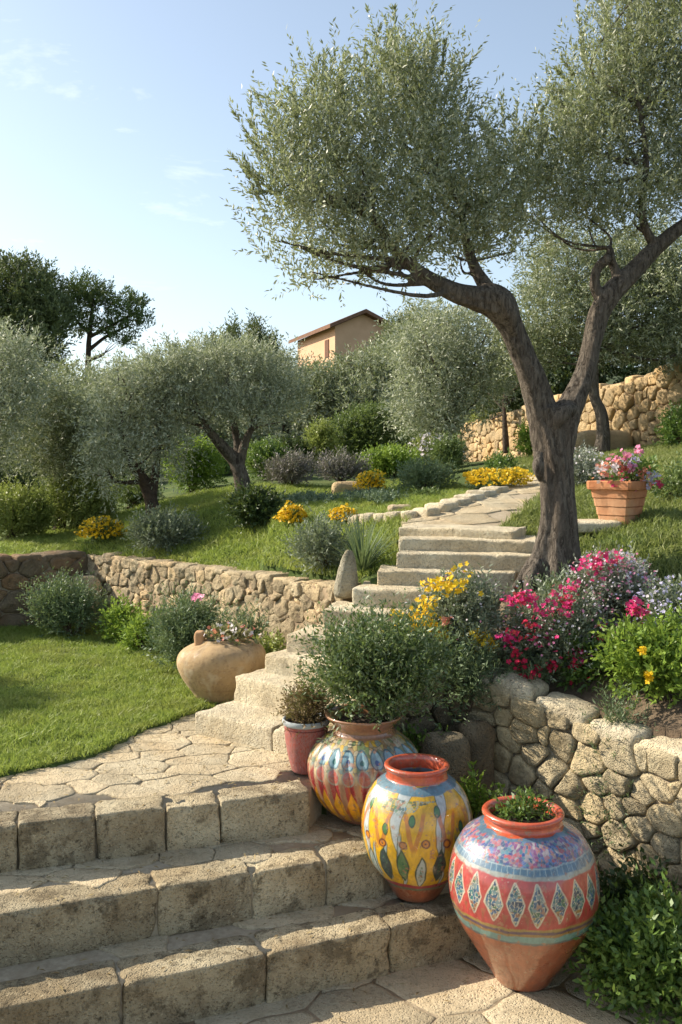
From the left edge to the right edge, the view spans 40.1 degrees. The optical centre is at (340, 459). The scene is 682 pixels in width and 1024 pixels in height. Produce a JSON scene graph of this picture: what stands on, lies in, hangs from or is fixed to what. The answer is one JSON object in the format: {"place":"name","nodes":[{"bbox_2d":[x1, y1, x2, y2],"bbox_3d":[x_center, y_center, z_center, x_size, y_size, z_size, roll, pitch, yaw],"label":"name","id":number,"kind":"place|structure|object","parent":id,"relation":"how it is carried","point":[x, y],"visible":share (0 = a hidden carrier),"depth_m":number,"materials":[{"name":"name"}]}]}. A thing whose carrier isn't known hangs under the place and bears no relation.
{"place":"outdoors","nodes":[
{"label":"outdoors","id":0,"kind":"place"},
{"bbox_2d":[0,367,681,962],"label":"ground","id":1,"kind":"structure","parent":0,"point":[662,719],"depth_m":6.52,"materials":[{"name":"plant"}]},
{"bbox_2d":[0,451,41,497],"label":"shrub","id":2,"kind":"object","parent":1,"relation":"on","point":[18,476],"visible":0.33,"depth_m":14.77,"materials":[{"name":"green plant"}]},
{"bbox_2d":[0,474,57,539],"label":"shrub","id":3,"kind":"object","parent":1,"relation":"on","point":[25,510],"visible":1,"depth_m":11.45,"materials":[{"name":"green plant"}]},
{"bbox_2d":[0,311,76,482],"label":"olive tree","id":4,"kind":"object","parent":1,"relation":"on","point":[12,404],"visible":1,"depth_m":10.85,"materials":[{"name":"green plant"}]},
{"bbox_2d":[0,246,85,422],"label":"pine tree","id":5,"kind":"object","parent":1,"relation":"on","point":[27,289],"visible":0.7,"depth_m":31.82,"materials":[{"name":"green plant"}]},
{"bbox_2d":[0,550,87,627],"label":"retaining wall","id":6,"kind":"structure","parent":1,"relation":"on","point":[15,569],"depth_m":9.65,"materials":[{"name":"stone"}]},
{"bbox_2d":[0,360,110,530],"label":"olive tree","id":7,"kind":"object","parent":1,"relation":"on","point":[60,437],"visible":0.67,"depth_m":11.85,"materials":[{"name":"green plant"}]},
{"bbox_2d":[16,560,117,639],"bbox_3d":[-2.679,1.416,9.225,1.016,0.880,0.911,0,0,0],"label":"shrub","id":8,"kind":"object","parent":1,"relation":"on","point":[61,601],"visible":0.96,"depth_m":9.07,"materials":[{"name":"green plant"}]},
{"bbox_2d":[30,467,122,530],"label":"shrub","id":9,"kind":"object","parent":1,"relation":"on","point":[91,506],"visible":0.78,"depth_m":11.94,"materials":[{"name":"green plant"}]},
{"bbox_2d":[74,514,126,544],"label":"flower clump","id":10,"kind":"object","parent":1,"relation":"on","point":[103,528],"visible":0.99,"depth_m":10.51,"materials":[{"name":"yellow plant"}]},
{"bbox_2d":[55,265,155,376],"bbox_3d":[-8.633,-3.386,33.937,3.952,7.258,2.623,0,0,0],"label":"pine tree","id":11,"kind":"object","parent":1,"relation":"on","point":[92,295],"visible":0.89,"depth_m":33.73,"materials":[{"name":"green plant"}]},
{"bbox_2d":[0,618,232,775],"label":"grass","id":12,"kind":"structure","parent":1,"relation":"on","point":[48,718],"depth_m":6.77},
{"bbox_2d":[177,630,265,703],"bbox_3d":[-0.862,1.477,6.740,0.643,0.500,0.570,0,0,0],"label":"clay urn","id":13,"kind":"object","parent":12,"relation":"on","point":[207,668],"visible":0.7,"depth_m":6.53,"materials":[{"name":"ceramic"}]},
{"bbox_2d":[204,616,261,645],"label":"succulent","id":14,"kind":"object","parent":13,"relation":"in","point":[237,632],"visible":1,"depth_m":6.67,"materials":[{"name":"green plant"}]},
{"bbox_2d":[92,590,143,642],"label":"shrub","id":15,"kind":"object","parent":1,"relation":"on","point":[116,617],"visible":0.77,"depth_m":8.84,"materials":[{"name":"green plant"}]},
{"bbox_2d":[107,471,166,509],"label":"shrub","id":16,"kind":"object","parent":1,"relation":"on","point":[132,498],"visible":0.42,"depth_m":12.85,"materials":[{"name":"green plant"}]},
{"bbox_2d":[55,340,219,523],"bbox_3d":[-2.351,-0.286,10.800,1.965,2.227,1.491,0,0,-35],"label":"olive tree","id":17,"kind":"object","parent":1,"relation":"on","point":[125,431],"visible":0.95,"depth_m":10.64,"materials":[{"name":"green plant"}]},
{"bbox_2d":[115,601,164,651],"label":"shrub","id":18,"kind":"object","parent":1,"relation":"on","point":[136,638],"visible":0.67,"depth_m":8.33,"materials":[{"name":"green plant"}]},
{"bbox_2d":[26,330,288,461],"bbox_3d":[-5.094,-1.550,23.699,6.300,3.931,7.605,0,0,-21],"label":"evergreen tree","id":19,"kind":"object","parent":1,"relation":"on","point":[224,435],"visible":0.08,"depth_m":23.34,"materials":[{"name":"green plant"}]},
{"bbox_2d":[120,502,210,556],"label":"shrub","id":20,"kind":"object","parent":1,"relation":"on","point":[168,527],"visible":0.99,"depth_m":9.61,"materials":[{"name":"green plant"}]},
{"bbox_2d":[135,577,235,671],"bbox_3d":[-1.243,1.433,7.669,0.874,0.911,0.959,0,0,0],"label":"flowering shrub","id":21,"kind":"object","parent":1,"relation":"on","point":[184,622],"visible":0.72,"depth_m":7.60,"materials":[{"name":"green plant"}]},
{"bbox_2d":[160,430,228,492],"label":"bush","id":22,"kind":"object","parent":1,"relation":"on","point":[207,472],"visible":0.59,"depth_m":13.21,"materials":[{"name":"green plant"}]},
{"bbox_2d":[117,321,322,492],"bbox_3d":[-1.443,-0.540,11.135,2.482,2.250,1.780,0,0,-36],"label":"olive tree","id":23,"kind":"object","parent":1,"relation":"on","point":[231,408],"visible":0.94,"depth_m":11.02,"materials":[{"name":"green plant"}]},
{"bbox_2d":[86,551,361,649],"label":"retaining wall","id":24,"kind":"structure","parent":1,"relation":"on","point":[286,601],"depth_m":8.42,"materials":[{"name":"stone"}]},
{"bbox_2d":[0,474,473,580],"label":"grass","id":25,"kind":"structure","parent":1,"relation":"on","point":[52,539],"depth_m":9.60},
{"bbox_2d":[0,883,478,1023],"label":"stone step","id":26,"kind":"object","parent":1,"relation":"on","point":[386,934],"visible":0.68,"depth_m":4.14,"materials":[{"name":"stone"}]},
{"bbox_2d":[0,814,392,967],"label":"stone step","id":27,"kind":"object","parent":26,"relation":"on","point":[185,891],"visible":0.84,"depth_m":4.39,"materials":[{"name":"stone"}]},
{"bbox_2d":[0,714,321,872],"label":"stone terrace","id":28,"kind":"structure","parent":27,"relation":"on","point":[42,829],"depth_m":4.84,"materials":[{"name":"stone"}]},
{"bbox_2d":[282,713,329,774],"bbox_3d":[-0.195,1.589,5.220,0.269,0.294,0.267,0,0,0],"label":"flower pot","id":29,"kind":"object","parent":28,"relation":"on","point":[300,745],"visible":0.63,"depth_m":5.12,"materials":[{"name":"ceramic"}]},
{"bbox_2d":[269,673,338,738],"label":"shrub","id":30,"kind":"object","parent":29,"relation":"in","point":[309,709],"visible":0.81,"depth_m":5.17,"materials":[{"name":"green plant"}]},
{"bbox_2d":[307,703,417,824],"bbox_3d":[0.126,1.665,5.100,0.622,0.567,0.611,0,0,0],"label":"ceramic jar","id":31,"kind":"object","parent":27,"relation":"on","point":[346,768],"visible":0.71,"depth_m":4.91,"materials":[{"name":"ceramic"}]},
{"bbox_2d":[284,588,476,741],"bbox_3d":[0.218,1.151,5.142,1.063,0.905,0.938,0,0,0],"label":"shrub","id":32,"kind":"object","parent":31,"relation":"in","point":[390,665],"visible":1,"depth_m":5.00,"materials":[{"name":"green plant"}]},
{"bbox_2d":[361,753,472,902],"bbox_3d":[0.381,1.844,4.681,0.561,0.653,0.555,0,0,0],"label":"ceramic jar","id":33,"kind":"object","parent":26,"relation":"on","point":[416,816],"visible":0.96,"depth_m":4.49,"materials":[{"name":"ceramic"}]},
{"bbox_2d":[195,700,287,754],"bbox_3d":[-0.239,1.750,6.014,1.068,0.300,0.909,0,0,34],"label":"stone step","id":34,"kind":"object","parent":1,"relation":"on","point":[233,721],"visible":0.25,"depth_m":5.79,"materials":[{"name":"stone"}]},
{"bbox_2d":[208,595,286,650],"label":"flowering shrub","id":35,"kind":"object","parent":1,"relation":"on","point":[257,631],"visible":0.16,"depth_m":7.34,"materials":[{"name":"green plant"}]},
{"bbox_2d":[218,475,286,532],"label":"shrub","id":36,"kind":"object","parent":1,"relation":"on","point":[249,504],"visible":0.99,"depth_m":9.48,"materials":[{"name":"green plant"}]},
{"bbox_2d":[241,308,276,352],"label":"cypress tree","id":37,"kind":"object","parent":1,"relation":"on","point":[251,323],"visible":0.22,"depth_m":34.82,"materials":[{"name":"green plant"}]},
{"bbox_2d":[252,627,285,667],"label":"groundcover plant","id":38,"kind":"object","parent":1,"relation":"on","point":[274,646],"visible":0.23,"depth_m":7.08,"materials":[{"name":"green plant"}]},
{"bbox_2d":[245,433,294,480],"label":"shrub","id":39,"kind":"object","parent":1,"relation":"on","point":[263,449],"visible":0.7,"depth_m":13.86,"materials":[{"name":"green plant"}]},
{"bbox_2d":[252,445,325,485],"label":"shrub","id":40,"kind":"object","parent":1,"relation":"on","point":[288,467],"visible":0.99,"depth_m":12.35,"materials":[{"name":"purple plant"}]},
{"bbox_2d":[273,500,307,525],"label":"flower clump","id":41,"kind":"object","parent":1,"relation":"on","point":[286,514],"visible":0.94,"depth_m":8.93,"materials":[{"name":"yellow plant"}]},
{"bbox_2d":[234,668,353,712],"bbox_3d":[-0.027,1.666,6.228,1.048,0.468,0.909,0,0,41],"label":"stone step","id":42,"kind":"object","parent":1,"relation":"on","point":[261,687],"visible":0.15,"depth_m":6.09,"materials":[{"name":"stone"}]},
{"bbox_2d":[265,649,331,680],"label":"stone step","id":43,"kind":"object","parent":1,"relation":"on","point":[277,662],"visible":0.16,"depth_m":6.24,"materials":[{"name":"stone"}]},
{"bbox_2d":[280,489,341,505],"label":"groundcover plant","id":44,"kind":"object","parent":1,"relation":"on","point":[304,497],"visible":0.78,"depth_m":10.16,"materials":[{"name":"green plant"}]},
{"bbox_2d":[298,414,340,470],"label":"shrub","id":45,"kind":"object","parent":1,"relation":"on","point":[321,437],"visible":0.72,"depth_m":15.37,"materials":[{"name":"green plant"}]},
{"bbox_2d":[280,506,372,580],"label":"herb","id":46,"kind":"object","parent":1,"relation":"on","point":[309,540],"visible":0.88,"depth_m":7.50,"materials":[{"name":"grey plant"}]},
{"bbox_2d":[286,625,369,654],"bbox_3d":[0.163,1.540,6.647,0.827,0.719,0.904,0,0,22],"label":"stone step","id":47,"kind":"object","parent":1,"relation":"on","point":[293,643],"visible":0.15,"depth_m":6.36,"materials":[{"name":"stone"}]},
{"bbox_2d":[288,309,391,371],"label":"house","id":48,"kind":"structure","parent":1,"relation":"on","point":[359,327],"depth_m":80.95,"materials":[{"name":"beige paint"}]},
{"bbox_2d":[308,445,372,481],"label":"shrub","id":49,"kind":"object","parent":1,"relation":"on","point":[338,466],"visible":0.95,"depth_m":12.75,"materials":[{"name":"purple plant"}]},
{"bbox_2d":[302,505,407,571],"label":"strap leaf plant","id":50,"kind":"object","parent":1,"relation":"on","point":[363,557],"visible":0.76,"depth_m":7.19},
{"bbox_2d":[278,330,431,437],"bbox_3d":[0.363,-2.040,24.621,4.443,3.272,5.854,0,0,0],"label":"olive tree","id":51,"kind":"object","parent":1,"relation":"on","point":[355,378],"visible":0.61,"depth_m":23.19,"materials":[{"name":"green plant"}]},
{"bbox_2d":[326,397,408,458],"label":"hedge","id":52,"kind":"object","parent":1,"relation":"on","point":[358,429],"visible":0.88,"depth_m":16.20,"materials":[{"name":"green plant"}]},
{"bbox_2d":[329,486,408,503],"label":"groundcover plant","id":53,"kind":"object","parent":1,"relation":"on","point":[379,495],"visible":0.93,"depth_m":9.79,"materials":[{"name":"green plant"}]},
{"bbox_2d":[352,469,388,489],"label":"flower clump","id":54,"kind":"object","parent":1,"relation":"on","point":[367,480],"visible":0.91,"depth_m":11.14,"materials":[{"name":"yellow plant"}]},
{"bbox_2d":[322,601,435,631],"bbox_3d":[0.355,1.470,6.846,0.788,0.860,0.899,0,0,14],"label":"stone step","id":55,"kind":"object","parent":1,"relation":"on","point":[342,605],"visible":0.15,"depth_m":6.49,"materials":[{"name":"stone"}]},
{"bbox_2d":[334,550,357,598],"bbox_3d":[0.040,0.855,6.980,0.186,0.368,0.123,0,0,-19],"label":"standing stone","id":56,"kind":"object","parent":55,"relation":"on","point":[346,582],"visible":0.87,"depth_m":6.93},
{"bbox_2d":[356,442,425,477],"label":"shrub","id":57,"kind":"object","parent":1,"relation":"on","point":[383,461],"visible":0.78,"depth_m":13.24,"materials":[{"name":"green plant"}]},
{"bbox_2d":[324,664,467,752],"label":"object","id":58,"kind":"structure","parent":1,"relation":"on","point":[437,715],"depth_m":5.76,"materials":[{"name":"plant"}]},
{"bbox_2d":[424,614,516,726],"bbox_3d":[0.761,1.278,5.796,0.715,0.721,0.704,0,0,0],"label":"herb","id":59,"kind":"object","parent":58,"relation":"on","point":[467,695],"visible":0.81,"depth_m":5.71,"materials":[{"name":"green plant"}]},
{"bbox_2d":[352,581,469,607],"bbox_3d":[0.582,1.404,6.991,0.819,0.992,0.901,0,0,14],"label":"stone step","id":60,"kind":"object","parent":1,"relation":"on","point":[382,592],"visible":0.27,"depth_m":6.62,"materials":[{"name":"stone"}]},
{"bbox_2d":[368,297,475,400],"bbox_3d":[2.810,-3.847,33.543,3.566,4.130,4.726,0,0,-33],"label":"olive tree","id":61,"kind":"object","parent":1,"relation":"on","point":[392,320],"visible":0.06,"depth_m":33.49,"materials":[{"name":"green plant"}]},
{"bbox_2d":[389,453,460,489],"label":"shrub","id":62,"kind":"object","parent":1,"relation":"on","point":[429,474],"visible":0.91,"depth_m":10.43,"materials":[{"name":"green plant"}]},
{"bbox_2d":[348,486,508,525],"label":"stone kerb","id":63,"kind":"structure","parent":1,"relation":"on","point":[446,505],"depth_m":8.33,"materials":[{"name":"stone"}]},
{"bbox_2d":[408,428,466,469],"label":"flowering shrub","id":64,"kind":"object","parent":1,"relation":"on","point":[420,441],"visible":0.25,"depth_m":13.91,"materials":[{"name":"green plant"}]},
{"bbox_2d":[419,731,471,785],"bbox_3d":[0.612,1.789,5.495,0.316,0.369,0.230,0,0,-14],"label":"boulder","id":65,"kind":"object","parent":1,"relation":"on","point":[452,748],"visible":0.45,"depth_m":5.41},
{"bbox_2d":[377,564,515,609],"bbox_3d":[0.811,1.351,7.183,1.006,1.099,0.901,0,0,7],"label":"stone step","id":66,"kind":"object","parent":1,"relation":"on","point":[390,575],"visible":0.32,"depth_m":6.76,"materials":[{"name":"stone"}]},
{"bbox_2d":[425,429,475,472],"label":"shrub","id":67,"kind":"object","parent":1,"relation":"on","point":[451,450],"visible":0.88,"depth_m":12.91,"materials":[{"name":"green plant"}]},
{"bbox_2d":[220,0,681,595],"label":"olive tree","id":68,"kind":"object","parent":1,"relation":"on","point":[552,422],"visible":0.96,"depth_m":6.42,"materials":[{"name":"green plant"}]},
{"bbox_2d":[372,275,538,464],"bbox_3d":[1.924,-1.175,14.813,2.864,3.411,2.624,0,0,0],"label":"olive tree","id":69,"kind":"object","parent":1,"relation":"on","point":[450,409],"visible":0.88,"depth_m":14.35,"materials":[{"name":"green plant"}]},
{"bbox_2d":[389,560,530,666],"bbox_3d":[0.720,1.063,6.063,0.952,0.863,0.821,0,0,0],"label":"flowering shrub","id":70,"kind":"object","parent":1,"relation":"on","point":[449,598],"visible":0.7,"depth_m":5.88,"materials":[{"name":"yellow plant"}]},
{"bbox_2d":[396,550,530,607],"bbox_3d":[0.987,1.292,7.307,1.005,1.216,0.906,0,0,11],"label":"stone step","id":71,"kind":"object","parent":1,"relation":"on","point":[514,561],"visible":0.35,"depth_m":6.88,"materials":[{"name":"stone"}]},
{"bbox_2d":[398,535,535,553],"bbox_3d":[1.026,1.246,7.476,1.050,1.308,0.900,0,0,10],"label":"stone step","id":72,"kind":"object","parent":1,"relation":"on","point":[523,544],"visible":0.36,"depth_m":7.05,"materials":[{"name":"stone"}]},
{"bbox_2d":[399,523,525,538],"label":"stone step","id":73,"kind":"object","parent":72,"relation":"on","point":[485,531],"visible":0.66,"depth_m":7.29,"materials":[{"name":"stone"}]},
{"bbox_2d":[458,719,495,802],"bbox_3d":[0.820,1.829,5.662,0.214,0.515,0.198,0,0,-31],"label":"boulder","id":74,"kind":"object","parent":1,"relation":"on","point":[479,735],"visible":0.52,"depth_m":5.59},
{"bbox_2d":[459,760,504,818],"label":"groundcover plant","id":75,"kind":"object","parent":1,"relation":"on","point":[471,790],"visible":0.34,"depth_m":5.08,"materials":[{"name":"green plant"}]},
{"bbox_2d":[465,384,523,452],"bbox_3d":[3.874,-1.242,20.246,2.154,2.226,3.328,0,0,-11],"label":"shrubby tree","id":76,"kind":"object","parent":1,"relation":"on","point":[505,437],"visible":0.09,"depth_m":18.49,"materials":[{"name":"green plant"}]},
{"bbox_2d":[462,464,534,488],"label":"flower clump","id":77,"kind":"object","parent":1,"relation":"on","point":[482,476],"visible":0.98,"depth_m":10.22,"materials":[{"name":"yellow plant"}]},
{"bbox_2d":[481,448,524,468],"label":"shrub","id":78,"kind":"object","parent":1,"relation":"on","point":[500,459],"visible":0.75,"depth_m":11.94,"materials":[{"name":"green plant"}]},
{"bbox_2d":[509,416,532,456],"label":"shrub","id":79,"kind":"object","parent":1,"relation":"on","point":[524,437],"visible":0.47,"depth_m":13.56,"materials":[{"name":"green plant"}]},
{"bbox_2d":[493,641,572,686],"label":"groundcover plant","id":80,"kind":"object","parent":1,"relation":"on","point":[544,673],"visible":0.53,"depth_m":5.76,"materials":[{"name":"green plant"}]},
{"bbox_2d":[492,563,623,685],"bbox_3d":[1.391,1.079,5.936,0.907,0.838,0.811,0,0,0],"label":"flowering shrub","id":81,"kind":"object","parent":1,"relation":"on","point":[571,612],"visible":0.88,"depth_m":5.76,"materials":[{"name":"pink plant"}]},
{"bbox_2d":[458,361,681,461],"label":"garden wall","id":82,"kind":"structure","parent":1,"relation":"on","point":[632,403],"depth_m":14.75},
{"bbox_2d":[521,561,619,614],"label":"groundcover plant","id":83,"kind":"object","parent":1,"relation":"on","point":[557,580],"visible":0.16,"depth_m":6.18,"materials":[{"name":"green plant"}]},
{"bbox_2d":[463,298,680,424],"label":"evergreen tree","id":84,"kind":"object","parent":1,"relation":"on","point":[561,380],"visible":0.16,"depth_m":18.71,"materials":[{"name":"green plant"}]},
{"bbox_2d":[467,664,681,903],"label":"retaining wall","id":85,"kind":"structure","parent":1,"relation":"on","point":[538,725],"depth_m":5.26,"materials":[{"name":"stone"}]},
{"bbox_2d":[474,204,681,451],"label":"olive tree","id":86,"kind":"object","parent":1,"relation":"on","point":[659,282],"visible":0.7,"depth_m":13.08,"materials":[{"name":"green plant"}]},
{"bbox_2d":[553,653,605,693],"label":"groundcover plant","id":87,"kind":"object","parent":1,"relation":"on","point":[578,683],"visible":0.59,"depth_m":5.71,"materials":[{"name":"green plant"}]},
{"bbox_2d":[496,440,681,615],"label":"grass","id":88,"kind":"structure","parent":1,"relation":"on","point":[650,513],"depth_m":7.33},
{"bbox_2d":[556,618,624,692],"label":"groundcover plant","id":89,"kind":"object","parent":1,"relation":"on","point":[588,647],"visible":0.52,"depth_m":5.69,"materials":[{"name":"green plant"}]},
{"bbox_2d":[573,440,611,486],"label":"flowering shrub","id":90,"kind":"object","parent":1,"relation":"on","point":[583,464],"visible":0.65,"depth_m":9.51,"materials":[{"name":"white plant"}]},
{"bbox_2d":[578,519,621,533],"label":"stone slab","id":91,"kind":"structure","parent":1,"relation":"on","point":[586,525],"depth_m":7.20,"materials":[{"name":"stone"}]},
{"bbox_2d":[575,430,632,453],"bbox_3d":[4.096,-0.257,14.598,0.916,0.430,0.497,0,0,-5],"label":"boulder","id":92,"kind":"object","parent":1,"relation":"on","point":[620,439],"visible":0.41,"depth_m":14.39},
{"bbox_2d":[555,540,666,627],"bbox_3d":[1.776,0.826,6.204,0.714,0.615,0.657,0,0,0],"label":"flowering shrub","id":93,"kind":"object","parent":1,"relation":"on","point":[618,569],"visible":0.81,"depth_m":6.07,"materials":[{"name":"pink plant"}]},
{"bbox_2d":[567,668,657,867],"bbox_3d":[1.579,1.928,5.261,0.645,1.465,0.648,0,0,30],"label":"groundcover plant","id":94,"kind":"object","parent":1,"relation":"on","point":[619,713],"visible":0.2,"depth_m":5.21,"materials":[{"name":"green plant"}]},
{"bbox_2d":[587,480,651,524],"bbox_3d":[2.222,0.339,7.451,0.394,0.354,0.396,0,0,42],"label":"planter","id":95,"kind":"object","parent":1,"relation":"on","point":[622,500],"visible":0.87,"depth_m":7.32,"materials":[{"name":"ceramic"}]},
{"bbox_2d":[590,445,663,495],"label":"flowering plant","id":96,"kind":"object","parent":95,"relation":"in","point":[620,465],"visible":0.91,"depth_m":7.31,"materials":[{"name":"pink plant"}]},
{"bbox_2d":[561,857,681,1023],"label":"shrub","id":97,"kind":"object","parent":1,"relation":"on","point":[624,946],"visible":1,"depth_m":4.04,"materials":[{"name":"green plant"}]},
{"bbox_2d":[584,600,681,712],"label":"flowering shrub","id":98,"kind":"object","parent":1,"relation":"on","point":[650,654],"visible":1,"depth_m":5.32,"materials":[{"name":"green plant"}]},
{"bbox_2d":[596,843,679,926],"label":"shrub","id":99,"kind":"object","parent":1,"relation":"on","point":[620,879],"visible":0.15,"depth_m":4.62,"materials":[{"name":"green plant"}]},
{"bbox_2d":[616,572,681,635],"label":"flowering shrub","id":100,"kind":"object","parent":1,"relation":"on","point":[673,597],"visible":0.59,"depth_m":5.68,"materials":[{"name":"grey plant"}]},
{"bbox_2d":[648,450,681,503],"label":"shrub","id":101,"kind":"object","parent":1,"relation":"on","point":[675,486],"visible":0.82,"depth_m":7.94,"materials":[{"name":"green plant"}]},
{"bbox_2d":[652,398,681,448],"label":"shrub","id":102,"kind":"object","parent":1,"relation":"on","point":[672,425],"visible":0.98,"depth_m":12.27,"materials":[{"name":"green plant"}]},
{"bbox_2d":[0,0,681,395],"label":"sky","id":103,"kind":"structure","parent":0,"point":[118,124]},
{"bbox_2d":[180,953,681,1023],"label":"path","id":104,"kind":"structure","parent":0,"point":[390,998],"depth_m":4.11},
{"bbox_2d":[5,721,621,1023],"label":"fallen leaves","id":105,"kind":"object","parent":104,"relation":"on","point":[61,987],"visible":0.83,"depth_m":4.50,"materials":[{"name":"brown plant"}]},
{"bbox_2d":[448,795,599,991],"bbox_3d":[0.843,2.006,4.321,0.688,0.782,0.682,0,0,0],"label":"ceramic jar","id":106,"kind":"object","parent":104,"relation":"on","point":[525,896],"visible":0.88,"depth_m":4.08,"materials":[{"name":"ceramic"}]},
{"bbox_2d":[488,785,555,822],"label":"herb","id":107,"kind":"object","parent":106,"relation":"in","point":[518,810],"visible":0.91,"depth_m":4.29,"materials":[{"name":"green plant"}]},
{"bbox_2d":[401,474,539,526],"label":"path","id":108,"kind":"structure","parent":0,"point":[493,510],"depth_m":8.25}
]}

